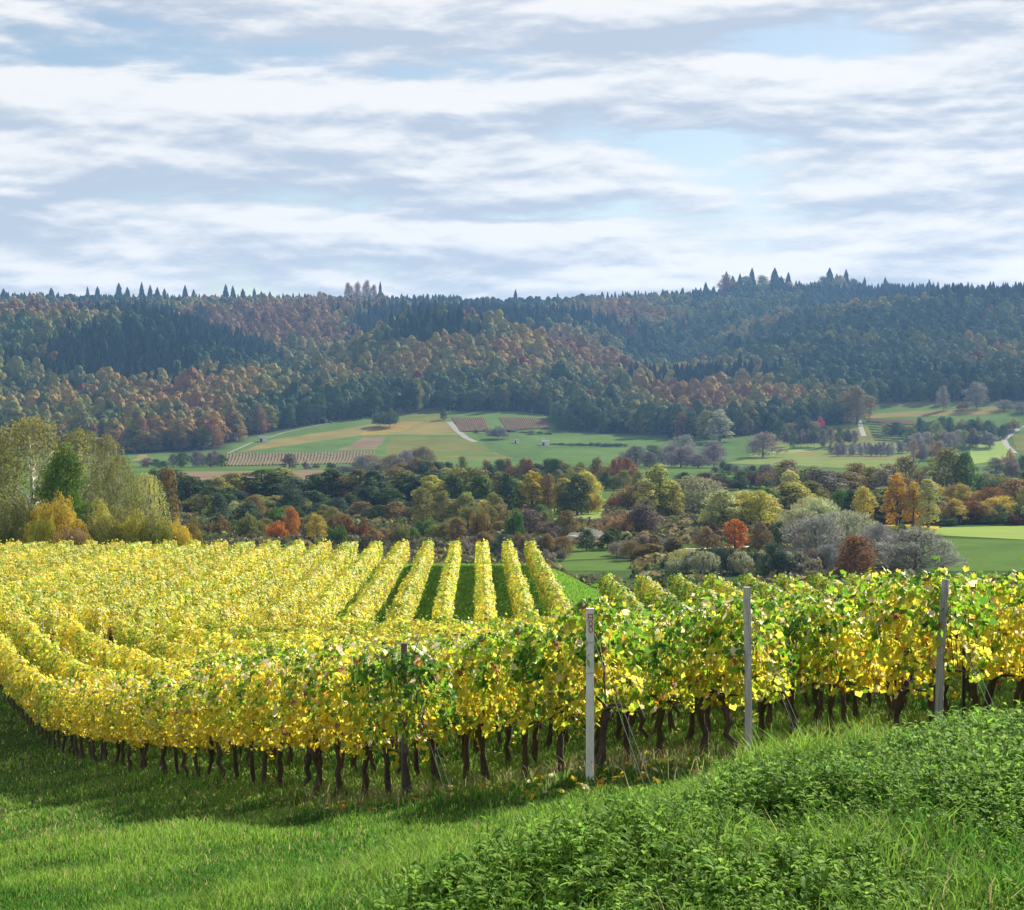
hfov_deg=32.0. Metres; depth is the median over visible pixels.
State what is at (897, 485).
oval tree
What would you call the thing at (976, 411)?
field
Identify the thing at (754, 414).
oval tree
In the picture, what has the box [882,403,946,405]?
field
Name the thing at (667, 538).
shrub
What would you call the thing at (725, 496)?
tree
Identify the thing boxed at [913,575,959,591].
vine hedge
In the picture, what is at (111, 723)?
grapevine
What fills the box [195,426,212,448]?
oval tree
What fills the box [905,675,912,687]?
grapevine
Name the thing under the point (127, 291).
spruce tree
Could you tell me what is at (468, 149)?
sky
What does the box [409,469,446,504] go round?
oval tree
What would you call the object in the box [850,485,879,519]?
tree
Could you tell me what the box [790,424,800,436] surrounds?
tree
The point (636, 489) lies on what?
tree
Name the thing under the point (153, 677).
grapevine
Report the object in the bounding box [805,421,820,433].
tree
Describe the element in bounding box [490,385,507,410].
oval tree
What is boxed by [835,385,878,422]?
tree
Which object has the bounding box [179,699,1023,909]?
weeds
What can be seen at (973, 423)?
tree
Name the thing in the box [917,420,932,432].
shrub
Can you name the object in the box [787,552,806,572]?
shrub
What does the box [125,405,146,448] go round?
oval tree
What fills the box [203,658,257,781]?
grapevine
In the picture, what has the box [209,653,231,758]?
grapevine
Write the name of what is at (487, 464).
tree
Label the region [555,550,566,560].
shrub
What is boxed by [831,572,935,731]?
grapevine
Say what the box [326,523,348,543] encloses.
shrub
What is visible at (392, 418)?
broad-crowned tree
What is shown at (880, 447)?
bare tree
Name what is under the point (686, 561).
shrub
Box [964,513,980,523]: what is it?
shrub
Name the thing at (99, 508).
shrub
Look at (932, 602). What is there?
grapevine
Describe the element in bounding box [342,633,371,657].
grapevine
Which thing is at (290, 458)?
oval tree
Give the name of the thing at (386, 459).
bare tree
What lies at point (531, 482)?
oval tree
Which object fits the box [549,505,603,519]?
meadow
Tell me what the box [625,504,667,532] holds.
tree
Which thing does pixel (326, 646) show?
grapevine
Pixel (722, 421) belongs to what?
oval tree
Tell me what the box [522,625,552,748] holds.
grapevine
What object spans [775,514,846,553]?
bare tree
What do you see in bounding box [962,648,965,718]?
metal stake
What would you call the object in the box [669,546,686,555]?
oval tree
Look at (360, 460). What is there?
bare tree
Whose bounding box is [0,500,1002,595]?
undergrowth
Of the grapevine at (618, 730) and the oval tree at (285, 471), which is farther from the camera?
the oval tree at (285, 471)
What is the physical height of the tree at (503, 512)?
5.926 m
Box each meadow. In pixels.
[269,409,542,468]
[372,407,449,420]
[454,411,554,433]
[480,438,536,452]
[518,434,667,446]
[538,448,628,462]
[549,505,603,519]
[553,559,637,570]
[558,542,620,560]
[729,443,915,468]
[749,446,817,454]
[759,425,932,454]
[866,397,960,412]
[920,538,1023,571]
[922,525,1023,539]
[970,441,1008,463]
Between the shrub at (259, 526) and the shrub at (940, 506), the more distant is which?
the shrub at (940, 506)
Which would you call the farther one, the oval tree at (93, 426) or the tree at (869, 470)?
the oval tree at (93, 426)
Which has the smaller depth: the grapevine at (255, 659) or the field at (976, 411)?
the grapevine at (255, 659)
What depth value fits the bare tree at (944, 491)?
389.43 m
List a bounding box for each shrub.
[0,501,31,548]
[1,492,38,542]
[21,490,86,543]
[28,510,59,550]
[52,523,91,547]
[75,509,99,546]
[83,491,114,527]
[86,501,136,546]
[114,503,154,547]
[133,503,175,546]
[166,517,192,546]
[185,512,202,547]
[193,515,209,525]
[198,520,211,532]
[210,516,231,533]
[235,512,257,535]
[252,519,269,531]
[265,519,289,536]
[267,503,283,524]
[275,507,295,517]
[301,512,326,534]
[325,513,346,534]
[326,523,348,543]
[351,522,370,537]
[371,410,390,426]
[388,522,409,542]
[418,518,444,535]
[460,539,473,552]
[465,535,482,547]
[469,503,493,534]
[486,425,509,438]
[503,508,525,536]
[512,531,522,548]
[516,532,533,551]
[534,521,564,537]
[541,549,557,562]
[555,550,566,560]
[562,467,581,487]
[576,523,593,531]
[582,500,597,510]
[597,521,607,530]
[603,508,624,524]
[603,511,636,531]
[605,491,618,505]
[616,483,635,506]
[616,485,644,507]
[620,504,646,531]
[658,556,674,569]
[661,535,672,551]
[665,556,689,573]
[680,548,705,571]
[710,554,733,572]
[713,472,734,488]
[715,556,737,572]
[726,549,755,574]
[727,483,746,489]
[744,470,772,487]
[747,551,765,568]
[754,470,776,487]
[761,463,774,472]
[777,550,822,574]
[782,427,790,443]
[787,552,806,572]
[795,429,809,446]
[804,428,812,443]
[804,547,826,568]
[810,428,819,446]
[843,427,852,442]
[898,424,908,436]
[914,447,926,458]
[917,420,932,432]
[917,471,929,482]
[921,504,948,516]
[926,441,939,458]
[930,431,941,443]
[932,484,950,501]
[933,515,957,525]
[938,429,948,442]
[938,502,945,515]
[946,424,957,432]
[947,513,960,524]
[955,417,967,430]
[956,401,968,408]
[957,512,970,523]
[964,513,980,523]
[965,431,982,446]
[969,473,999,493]
[974,416,985,433]
[974,514,992,523]
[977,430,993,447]
[982,471,990,480]
[985,472,1010,493]
[986,503,1010,516]
[992,511,1014,524]
[997,503,1017,515]
[1000,448,1016,475]
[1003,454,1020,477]
[1003,514,1023,524]
[1004,417,1022,429]
[1010,501,1023,515]
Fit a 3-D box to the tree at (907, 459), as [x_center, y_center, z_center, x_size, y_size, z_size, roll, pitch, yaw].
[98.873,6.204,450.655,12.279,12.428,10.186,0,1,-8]
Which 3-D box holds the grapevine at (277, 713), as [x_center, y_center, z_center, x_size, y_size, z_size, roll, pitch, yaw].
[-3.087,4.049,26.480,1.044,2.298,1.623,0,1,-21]
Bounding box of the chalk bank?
[565,527,603,540]
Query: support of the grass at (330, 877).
on the ground at (736, 448)
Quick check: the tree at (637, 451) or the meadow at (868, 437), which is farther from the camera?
the meadow at (868, 437)
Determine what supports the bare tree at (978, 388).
on the field at (976, 411)
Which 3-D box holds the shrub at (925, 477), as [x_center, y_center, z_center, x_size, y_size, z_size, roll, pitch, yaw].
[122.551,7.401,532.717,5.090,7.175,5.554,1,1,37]
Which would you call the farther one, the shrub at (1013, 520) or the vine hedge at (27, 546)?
the shrub at (1013, 520)
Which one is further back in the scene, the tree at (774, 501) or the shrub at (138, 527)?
the tree at (774, 501)
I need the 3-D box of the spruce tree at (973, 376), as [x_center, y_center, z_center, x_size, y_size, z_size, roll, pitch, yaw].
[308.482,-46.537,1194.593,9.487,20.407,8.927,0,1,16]
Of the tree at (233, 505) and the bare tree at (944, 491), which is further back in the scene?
the bare tree at (944, 491)
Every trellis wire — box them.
[440,705,620,732]
[709,673,965,696]
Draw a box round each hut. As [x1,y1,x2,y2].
[258,436,267,441]
[540,440,549,445]
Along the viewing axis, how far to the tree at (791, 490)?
368.04 m
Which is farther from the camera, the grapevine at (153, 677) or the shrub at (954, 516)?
the shrub at (954, 516)
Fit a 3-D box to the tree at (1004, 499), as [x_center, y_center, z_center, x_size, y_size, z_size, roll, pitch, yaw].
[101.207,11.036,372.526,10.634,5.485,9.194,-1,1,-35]
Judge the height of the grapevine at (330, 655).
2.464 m
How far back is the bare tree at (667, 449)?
799.41 m
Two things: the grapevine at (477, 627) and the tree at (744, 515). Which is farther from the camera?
the tree at (744, 515)
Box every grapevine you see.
[47,676,68,751]
[53,673,75,753]
[54,679,81,755]
[60,688,86,757]
[65,679,93,757]
[68,675,101,761]
[75,682,109,762]
[80,677,115,761]
[87,678,121,763]
[97,682,127,768]
[100,679,130,766]
[104,626,113,644]
[109,670,127,685]
[110,672,142,771]
[114,666,134,685]
[116,675,153,769]
[120,678,159,768]
[129,673,147,684]
[132,678,175,770]
[141,676,177,774]
[145,673,157,746]
[148,678,184,774]
[149,665,170,682]
[155,661,180,750]
[162,670,204,780]
[167,667,183,748]
[170,677,222,781]
[172,664,195,748]
[177,663,200,750]
[181,655,200,672]
[181,667,235,778]
[187,664,214,753]
[191,657,200,673]
[194,657,243,781]
[196,657,229,755]
[197,642,221,671]
[200,649,225,672]
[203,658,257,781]
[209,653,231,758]
[217,664,279,787]
[220,660,242,759]
[221,640,246,672]
[230,662,254,760]
[233,654,250,670]
[234,653,287,783]
[241,648,265,671]
[242,656,304,789]
[244,644,270,674]
[257,641,279,660]
[257,663,277,763]
[265,648,324,789]
[266,634,287,661]
[268,648,281,662]
[270,654,293,769]
[277,641,300,662]
[280,639,305,660]
[281,641,354,795]
[287,657,308,764]
[288,641,324,767]
[302,639,371,799]
[318,643,410,796]
[318,646,335,744]
[319,637,337,657]
[319,639,340,659]
[327,636,373,771]
[328,637,349,658]
[330,646,361,767]
[339,636,428,796]
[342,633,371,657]
[348,636,372,647]
[350,645,377,747]
[361,648,397,773]
[365,632,461,794]
[366,642,388,747]
[367,654,427,779]
[369,641,389,649]
[383,633,418,652]
[387,632,401,649]
[396,649,449,780]
[405,633,433,752]
[408,645,481,781]
[409,645,443,763]
[420,630,445,654]
[426,636,452,739]
[431,616,505,782]
[438,633,472,759]
[441,628,480,743]
[444,619,529,783]
[450,626,478,646]
[452,639,494,759]
[466,621,495,739]
[476,611,572,778]
[486,629,501,746]
[493,655,546,766]
[501,621,555,766]
[513,605,612,775]
[518,618,553,734]
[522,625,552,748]
[527,622,585,754]
[535,583,650,771]
[549,614,571,749]
[565,613,636,760]
[569,618,614,745]
[583,601,669,760]
[594,611,647,741]
[607,610,642,732]
[612,594,702,757]
[629,618,683,741]
[642,608,682,735]
[643,595,710,746]
[650,605,694,731]
[652,579,761,758]
[666,601,699,722]
[678,587,732,743]
[682,582,798,754]
[687,593,728,722]
[707,592,742,717]
[710,591,796,743]
[711,592,773,727]
[740,586,811,728]
[751,574,838,737]
[772,589,803,714]
[774,588,793,710]
[776,585,848,724]
[779,570,883,740]
[800,682,811,710]
[801,616,847,719]
[808,575,890,723]
[829,594,858,701]
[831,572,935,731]
[834,598,902,718]
[843,566,923,720]
[860,598,871,708]
[870,555,997,723]
[871,600,925,709]
[889,574,914,704]
[895,566,986,717]
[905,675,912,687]
[921,586,932,709]
[946,573,1023,714]
[951,566,1021,708]
[960,570,1001,694]
[979,582,1022,707]
[980,557,1023,708]
[983,572,1023,677]
[1013,585,1019,695]
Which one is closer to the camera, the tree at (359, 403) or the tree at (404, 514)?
the tree at (404, 514)
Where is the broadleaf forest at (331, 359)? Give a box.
[0,286,1023,446]
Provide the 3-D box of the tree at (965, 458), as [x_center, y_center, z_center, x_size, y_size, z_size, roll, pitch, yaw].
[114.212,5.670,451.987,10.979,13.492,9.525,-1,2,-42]
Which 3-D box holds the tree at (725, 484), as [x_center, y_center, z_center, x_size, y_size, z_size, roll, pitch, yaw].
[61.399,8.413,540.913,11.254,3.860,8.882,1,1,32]
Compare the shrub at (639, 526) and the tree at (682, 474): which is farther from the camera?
the tree at (682, 474)
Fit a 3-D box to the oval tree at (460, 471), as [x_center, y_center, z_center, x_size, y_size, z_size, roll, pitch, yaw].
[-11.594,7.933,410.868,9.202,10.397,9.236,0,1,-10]
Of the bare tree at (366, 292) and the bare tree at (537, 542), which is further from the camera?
the bare tree at (366, 292)
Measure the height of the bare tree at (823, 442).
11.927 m
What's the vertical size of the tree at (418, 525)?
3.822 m
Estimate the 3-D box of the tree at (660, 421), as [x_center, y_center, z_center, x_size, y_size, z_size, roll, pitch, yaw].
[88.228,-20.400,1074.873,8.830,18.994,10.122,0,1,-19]
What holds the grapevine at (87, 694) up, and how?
on the ground at (736, 448)
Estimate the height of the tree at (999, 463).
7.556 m
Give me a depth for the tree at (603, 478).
530.34 m
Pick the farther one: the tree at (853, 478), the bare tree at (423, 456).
the bare tree at (423, 456)
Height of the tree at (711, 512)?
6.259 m
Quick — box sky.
[0,0,1023,300]
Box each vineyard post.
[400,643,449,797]
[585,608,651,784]
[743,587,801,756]
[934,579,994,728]
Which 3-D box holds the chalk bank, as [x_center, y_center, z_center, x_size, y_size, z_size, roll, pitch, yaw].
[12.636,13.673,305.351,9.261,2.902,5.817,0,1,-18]
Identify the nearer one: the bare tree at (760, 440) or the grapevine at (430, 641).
the grapevine at (430, 641)
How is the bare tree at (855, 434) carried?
on the ground at (736, 448)
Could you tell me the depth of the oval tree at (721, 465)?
706.70 m
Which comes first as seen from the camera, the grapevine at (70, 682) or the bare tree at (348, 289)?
the grapevine at (70, 682)
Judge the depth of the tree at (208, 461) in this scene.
784.25 m
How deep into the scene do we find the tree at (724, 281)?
2221.00 m
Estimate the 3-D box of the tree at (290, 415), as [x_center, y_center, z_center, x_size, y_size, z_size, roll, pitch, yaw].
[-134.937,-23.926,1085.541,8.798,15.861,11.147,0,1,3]
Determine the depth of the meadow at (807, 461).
910.10 m
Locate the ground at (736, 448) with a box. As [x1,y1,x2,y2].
[0,310,1023,909]
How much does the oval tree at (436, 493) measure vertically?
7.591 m
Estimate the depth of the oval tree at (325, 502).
391.04 m
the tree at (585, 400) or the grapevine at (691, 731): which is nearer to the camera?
the grapevine at (691, 731)
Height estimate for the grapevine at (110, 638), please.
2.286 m
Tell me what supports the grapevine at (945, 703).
on the ground at (736, 448)
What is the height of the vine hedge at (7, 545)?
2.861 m
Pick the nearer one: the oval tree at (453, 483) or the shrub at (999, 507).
the shrub at (999, 507)
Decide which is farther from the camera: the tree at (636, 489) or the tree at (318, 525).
the tree at (636, 489)
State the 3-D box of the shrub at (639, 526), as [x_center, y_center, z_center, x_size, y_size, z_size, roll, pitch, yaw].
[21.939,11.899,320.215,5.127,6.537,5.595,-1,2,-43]
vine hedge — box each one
[0,538,21,552]
[0,538,177,632]
[0,539,47,558]
[0,539,74,567]
[0,539,97,578]
[0,539,124,593]
[0,539,151,602]
[0,539,201,646]
[0,631,62,750]
[10,614,129,688]
[36,539,227,644]
[54,616,205,677]
[77,539,254,639]
[105,616,273,671]
[125,539,280,635]
[150,614,325,655]
[168,539,305,638]
[197,610,402,652]
[211,538,331,632]
[242,612,463,647]
[252,539,358,631]
[288,607,491,643]
[300,540,382,631]
[334,613,514,639]
[342,538,409,622]
[384,612,544,636]
[385,537,434,622]
[431,539,461,622]
[431,613,632,634]
[473,538,497,623]
[475,609,808,680]
[500,537,538,622]
[521,611,648,626]
[523,538,572,624]
[598,573,650,620]
[625,610,651,620]
[633,572,688,618]
[666,570,726,607]
[702,572,754,602]
[737,572,810,606]
[771,571,835,601]
[807,571,864,599]
[842,571,883,588]
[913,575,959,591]
[948,571,984,591]
[981,571,1002,581]
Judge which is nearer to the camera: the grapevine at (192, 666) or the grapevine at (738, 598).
the grapevine at (738, 598)
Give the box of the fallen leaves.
[36,708,1014,813]
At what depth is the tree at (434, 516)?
350.81 m
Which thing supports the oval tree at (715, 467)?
on the ground at (736, 448)
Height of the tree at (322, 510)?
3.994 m
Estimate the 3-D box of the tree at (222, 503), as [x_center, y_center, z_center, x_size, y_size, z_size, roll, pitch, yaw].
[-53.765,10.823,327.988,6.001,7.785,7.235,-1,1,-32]
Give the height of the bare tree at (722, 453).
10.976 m
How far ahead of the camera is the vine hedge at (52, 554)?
122.07 m
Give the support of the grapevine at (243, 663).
on the ground at (736, 448)
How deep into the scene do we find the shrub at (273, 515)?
335.96 m
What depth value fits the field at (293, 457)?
927.64 m
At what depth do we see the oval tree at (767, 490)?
363.94 m
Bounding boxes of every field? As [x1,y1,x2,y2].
[129,454,147,461]
[178,470,326,481]
[226,452,373,465]
[238,423,378,452]
[336,437,386,450]
[360,421,423,434]
[382,437,514,461]
[397,421,457,434]
[454,418,487,431]
[502,418,548,430]
[790,452,890,458]
[865,407,1004,417]
[867,424,929,441]
[868,419,916,423]
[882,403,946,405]
[883,524,939,529]
[1012,433,1023,450]
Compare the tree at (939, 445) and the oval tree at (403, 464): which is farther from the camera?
the tree at (939, 445)
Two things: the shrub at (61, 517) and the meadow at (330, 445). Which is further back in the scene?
the meadow at (330, 445)
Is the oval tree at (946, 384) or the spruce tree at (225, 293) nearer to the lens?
the oval tree at (946, 384)
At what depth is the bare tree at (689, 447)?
787.70 m
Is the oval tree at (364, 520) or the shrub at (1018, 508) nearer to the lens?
the oval tree at (364, 520)
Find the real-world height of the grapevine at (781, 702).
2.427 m
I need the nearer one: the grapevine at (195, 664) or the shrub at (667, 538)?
the grapevine at (195, 664)
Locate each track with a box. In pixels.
[228,416,368,452]
[857,420,865,435]
[1001,426,1023,452]
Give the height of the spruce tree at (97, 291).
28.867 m
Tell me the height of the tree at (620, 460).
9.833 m
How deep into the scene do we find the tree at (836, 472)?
414.49 m
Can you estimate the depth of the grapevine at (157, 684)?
36.94 m
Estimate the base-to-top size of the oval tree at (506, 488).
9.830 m
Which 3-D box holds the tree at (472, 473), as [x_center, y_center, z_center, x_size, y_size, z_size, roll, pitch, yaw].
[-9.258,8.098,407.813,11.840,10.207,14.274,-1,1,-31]
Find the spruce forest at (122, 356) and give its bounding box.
[1,280,1023,397]
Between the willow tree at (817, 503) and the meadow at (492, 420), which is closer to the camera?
the willow tree at (817, 503)
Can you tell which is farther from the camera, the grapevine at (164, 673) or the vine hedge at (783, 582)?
the vine hedge at (783, 582)
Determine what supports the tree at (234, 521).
on the ground at (736, 448)
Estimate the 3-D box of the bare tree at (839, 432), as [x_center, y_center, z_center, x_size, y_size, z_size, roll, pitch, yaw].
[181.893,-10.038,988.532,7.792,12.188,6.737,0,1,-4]
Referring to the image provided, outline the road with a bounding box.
[447,422,477,441]
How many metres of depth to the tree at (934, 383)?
1195.46 m
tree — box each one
[0,412,8,442]
[0,415,94,542]
[0,427,33,526]
[6,416,22,445]
[23,416,34,446]
[28,442,97,523]
[29,418,43,446]
[38,427,121,514]
[47,424,69,446]
[48,288,54,295]
[63,397,90,447]
[72,475,128,531]
[84,431,101,450]
[84,433,132,549]
[86,422,100,446]
[94,455,145,523]
[95,286,100,295]
[102,430,125,450]
[115,283,122,295]
[118,424,138,451]
[121,424,149,452]
[125,287,130,295]
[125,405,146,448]
[125,472,171,549]
[135,417,149,451]
[138,282,143,297]
[138,458,156,466]
[138,468,157,499]
[142,484,178,531]
[144,429,163,451]
[147,285,152,297]
[148,467,187,503]
[149,458,159,466]
[152,467,172,501]
[156,467,180,528]
[157,461,170,467]
[163,417,187,448]
[167,454,183,466]
[168,501,191,512]
[170,475,207,501]
[171,430,193,449]
[172,502,197,512]
[174,452,184,468]
[181,452,190,465]
[182,493,205,511]
[183,285,188,296]
[185,479,219,500]
[187,449,204,466]
[190,495,214,516]
[193,454,210,466]
[194,486,234,500]
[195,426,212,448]
[200,493,231,525]
[201,453,217,466]
[201,502,220,524]
[202,415,225,447]
[204,474,236,493]
[209,450,219,464]
[213,454,228,466]
[220,472,255,500]
[220,487,244,502]
[221,494,243,514]
[222,284,228,297]
[226,501,246,519]
[228,411,247,440]
[228,519,237,531]
[230,286,234,296]
[231,501,266,523]
[233,491,251,501]
[235,422,247,438]
[237,468,288,500]
[239,494,277,512]
[240,288,244,298]
[248,494,265,512]
[250,412,270,432]
[252,402,266,433]
[255,467,298,495]
[257,518,274,526]
[259,499,281,509]
[262,508,272,515]
[264,405,278,430]
[265,495,287,506]
[274,489,309,508]
[274,517,286,527]
[275,476,316,505]
[279,453,298,467]
[280,507,301,535]
[283,403,296,427]
[290,501,314,509]
[293,507,306,517]
[296,398,315,424]
[297,505,310,515]
[299,473,333,497]
[300,490,329,508]
[304,513,328,543]
[307,502,320,513]
[310,391,326,422]
[312,468,351,498]
[314,504,330,516]
[318,498,359,512]
[320,401,335,420]
[323,473,352,498]
[324,506,346,520]
[327,497,349,515]
[335,466,355,472]
[337,515,352,536]
[341,494,363,511]
[341,501,371,515]
[344,283,354,296]
[344,468,367,501]
[348,393,365,417]
[349,455,378,471]
[353,281,361,298]
[353,454,385,471]
[354,470,396,498]
[354,486,384,508]
[356,517,374,530]
[360,508,383,518]
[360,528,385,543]
[361,281,370,297]
[362,386,381,416]
[364,505,397,518]
[368,496,408,506]
[369,284,376,298]
[369,488,408,507]
[374,463,385,471]
[376,481,389,494]
[376,528,393,539]
[379,453,400,471]
[381,407,399,427]
[382,466,413,488]
[382,501,408,519]
[386,457,410,470]
[388,472,424,504]
[389,523,397,531]
[391,462,407,469]
[394,450,414,464]
[400,381,421,412]
[400,508,415,519]
[403,466,415,473]
[403,482,420,504]
[405,487,434,523]
[406,457,424,475]
[407,527,420,540]
[408,448,420,464]
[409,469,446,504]
[409,475,443,500]
[410,377,424,411]
[410,446,436,468]
[411,501,443,519]
[413,520,422,534]
[414,460,430,474]
[421,450,437,461]
[424,525,448,539]
[425,461,445,472]
[426,466,436,472]
[426,482,450,505]
[427,490,457,524]
[435,475,449,487]
[437,522,455,536]
[438,468,467,478]
[438,474,465,502]
[439,409,447,419]
[441,390,457,409]
[441,462,457,469]
[443,517,467,541]
[444,467,468,493]
[445,499,458,517]
[447,491,481,517]
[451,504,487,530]
[456,456,469,473]
[457,475,468,491]
[458,468,493,487]
[459,474,498,500]
[464,482,478,493]
[464,505,489,529]
[469,391,486,409]
[475,531,494,544]
[479,459,494,477]
[479,492,507,518]
[479,500,499,507]
[481,464,497,477]
[481,535,493,546]
[484,504,498,528]
[485,503,510,526]
[489,534,517,556]
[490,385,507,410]
[491,471,510,507]
[492,520,510,530]
[493,459,506,476]
[495,473,518,510]
[500,382,511,409]
[500,457,515,475]
[501,478,527,508]
[505,466,519,477]
[507,381,521,409]
[510,481,529,506]
[512,457,530,478]
[515,470,548,508]
[517,475,529,486]
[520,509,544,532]
[522,459,534,475]
[527,503,556,527]
[528,463,542,472]
[531,537,549,549]
[532,468,543,479]
[534,510,553,524]
[536,385,552,412]
[536,396,551,413]
[537,533,558,553]
[539,459,554,476]
[539,473,556,508]
[542,459,567,476]
[546,478,562,509]
[547,402,562,422]
[547,478,570,509]
[547,532,561,551]
[548,520,568,537]
[551,469,565,478]
[551,535,573,556]
[552,480,580,511]
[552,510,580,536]
[555,407,569,427]
[557,462,573,475]
[561,474,592,514]
[568,466,582,473]
[573,394,596,429]
[573,529,599,550]
[575,461,590,471]
[576,470,605,508]
[583,411,597,430]
[583,492,594,513]
[588,524,601,530]
[589,456,605,480]
[591,513,615,526]
[593,494,603,512]
[595,411,610,432]
[596,530,619,548]
[598,472,612,489]
[604,528,622,545]
[605,476,620,489]
[605,542,620,555]
[606,458,620,480]
[609,414,624,431]
[615,470,632,488]
[616,456,624,482]
[616,539,634,555]
[617,457,640,485]
[617,540,649,560]
[618,450,638,465]
[622,445,651,466]
[623,482,644,506]
[624,409,639,432]
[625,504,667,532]
[631,471,644,486]
[632,478,659,513]
[634,543,664,555]
[635,535,650,553]
[637,412,654,433]
[639,451,659,467]
[641,400,662,435]
[641,464,676,515]
[644,535,664,551]
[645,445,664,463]
[652,405,665,435]
[652,538,670,551]
[658,443,678,465]
[660,481,685,514]
[663,475,726,513]
[664,447,695,467]
[664,537,686,553]
[665,434,700,454]
[667,548,695,571]
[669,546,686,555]
[672,412,688,435]
[673,472,690,480]
[675,444,696,466]
[682,411,701,436]
[682,453,715,467]
[684,550,714,573]
[687,551,721,574]
[690,491,717,511]
[690,526,723,551]
[694,410,715,437]
[695,472,725,489]
[697,440,729,456]
[698,498,743,520]
[699,450,718,464]
[699,489,742,529]
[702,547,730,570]
[703,409,734,441]
[703,524,724,547]
[704,442,727,465]
[707,478,728,488]
[710,466,719,471]
[711,408,727,436]
[712,547,741,570]
[714,492,741,520]
[716,274,733,292]
[716,498,764,525]
[718,462,727,471]
[722,464,735,473]
[722,518,750,548]
[727,281,739,289]
[727,417,736,435]
[727,465,743,473]
[730,490,752,497]
[732,470,750,489]
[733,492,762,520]
[734,470,758,486]
[737,413,754,434]
[737,490,781,526]
[738,276,754,290]
[741,402,762,432]
[744,430,786,456]
[747,465,758,471]
[749,268,756,284]
[749,521,774,549]
[754,275,770,288]
[754,487,781,505]
[754,496,785,523]
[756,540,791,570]
[761,494,782,522]
[764,405,784,429]
[764,413,778,431]
[765,549,797,575]
[767,268,778,288]
[768,458,802,488]
[770,277,787,288]
[770,521,788,544]
[771,481,813,513]
[773,419,789,438]
[774,481,819,516]
[774,508,822,529]
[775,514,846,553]
[776,469,800,488]
[779,407,795,426]
[779,489,829,515]
[781,408,799,423]
[783,422,794,434]
[785,272,790,285]
[785,282,795,288]
[786,523,803,543]
[788,430,799,447]
[789,495,814,514]
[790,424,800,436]
[791,465,828,486]
[793,401,812,420]
[795,406,810,426]
[796,415,814,434]
[796,508,826,528]
[797,497,840,525]
[799,480,830,509]
[800,468,850,503]
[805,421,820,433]
[807,399,825,423]
[808,481,830,499]
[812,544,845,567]
[814,428,828,447]
[817,417,824,426]
[817,510,855,528]
[818,276,829,288]
[818,425,831,435]
[820,510,879,541]
[823,470,858,496]
[826,268,834,283]
[826,427,836,444]
[826,471,872,501]
[827,399,848,423]
[828,444,834,453]
[829,488,850,511]
[831,275,849,288]
[832,444,841,455]
[833,533,880,574]
[834,427,846,443]
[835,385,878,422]
[836,492,872,516]
[838,445,846,454]
[840,395,854,420]
[841,269,850,288]
[841,489,855,513]
[844,463,866,483]
[847,278,858,292]
[849,445,856,454]
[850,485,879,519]
[851,430,859,443]
[855,523,902,557]
[856,445,864,455]
[859,466,880,487]
[860,493,893,520]
[861,474,874,486]
[864,381,878,408]
[865,487,901,521]
[867,445,875,455]
[867,463,914,489]
[868,468,893,493]
[869,524,968,574]
[873,444,877,455]
[874,377,889,402]
[874,444,885,454]
[875,500,911,521]
[878,423,898,434]
[879,472,914,525]
[885,444,890,455]
[889,446,895,454]
[890,386,903,402]
[890,421,903,433]
[893,455,924,491]
[895,441,902,452]
[900,481,926,524]
[901,441,907,451]
[902,425,914,440]
[907,432,925,446]
[907,438,917,459]
[911,488,949,516]
[914,417,926,436]
[916,447,975,489]
[916,479,941,527]
[920,443,930,461]
[921,432,934,445]
[924,537,964,568]
[927,371,947,399]
[927,377,940,400]
[929,421,943,433]
[929,441,944,460]
[931,416,948,429]
[936,385,950,410]
[937,381,951,398]
[937,487,952,501]
[938,495,951,502]
[942,433,961,448]
[943,416,954,432]
[943,499,969,522]
[943,503,960,523]
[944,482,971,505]
[945,374,963,400]
[945,439,953,453]
[948,451,979,491]
[949,483,974,508]
[952,429,962,442]
[956,429,968,445]
[961,381,989,407]
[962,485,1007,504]
[963,419,980,434]
[964,500,989,523]
[965,372,975,400]
[966,428,979,447]
[972,370,979,398]
[973,504,998,523]
[978,377,994,400]
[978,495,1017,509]
[980,420,996,436]
[981,457,1005,475]
[982,498,1006,511]
[984,377,998,397]
[986,433,998,447]
[990,400,1014,409]
[992,373,1008,399]
[994,424,1010,438]
[995,478,1023,502]
[1001,423,1015,432]
[1012,402,1023,412]
[1015,454,1023,474]
[1016,472,1023,479]
[1016,486,1023,505]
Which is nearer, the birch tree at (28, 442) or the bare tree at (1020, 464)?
the birch tree at (28, 442)
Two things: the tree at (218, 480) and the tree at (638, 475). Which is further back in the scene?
the tree at (638, 475)
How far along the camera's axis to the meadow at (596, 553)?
279.26 m
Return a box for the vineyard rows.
[225,417,930,465]
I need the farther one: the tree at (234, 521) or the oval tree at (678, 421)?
the oval tree at (678, 421)
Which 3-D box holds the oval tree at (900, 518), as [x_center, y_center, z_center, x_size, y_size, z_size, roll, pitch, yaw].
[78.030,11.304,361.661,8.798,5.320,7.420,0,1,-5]
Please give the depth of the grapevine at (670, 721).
31.57 m
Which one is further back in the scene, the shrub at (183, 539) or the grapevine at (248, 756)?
the shrub at (183, 539)
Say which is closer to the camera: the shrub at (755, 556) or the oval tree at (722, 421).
the shrub at (755, 556)
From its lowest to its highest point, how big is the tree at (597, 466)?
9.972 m
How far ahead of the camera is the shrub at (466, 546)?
274.57 m
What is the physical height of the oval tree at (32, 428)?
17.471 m
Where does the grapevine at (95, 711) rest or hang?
on the ground at (736, 448)
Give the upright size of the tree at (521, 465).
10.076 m
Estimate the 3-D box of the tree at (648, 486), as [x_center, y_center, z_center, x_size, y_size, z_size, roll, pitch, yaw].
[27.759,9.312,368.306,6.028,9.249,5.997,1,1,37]
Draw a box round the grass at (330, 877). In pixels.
[0,563,1023,909]

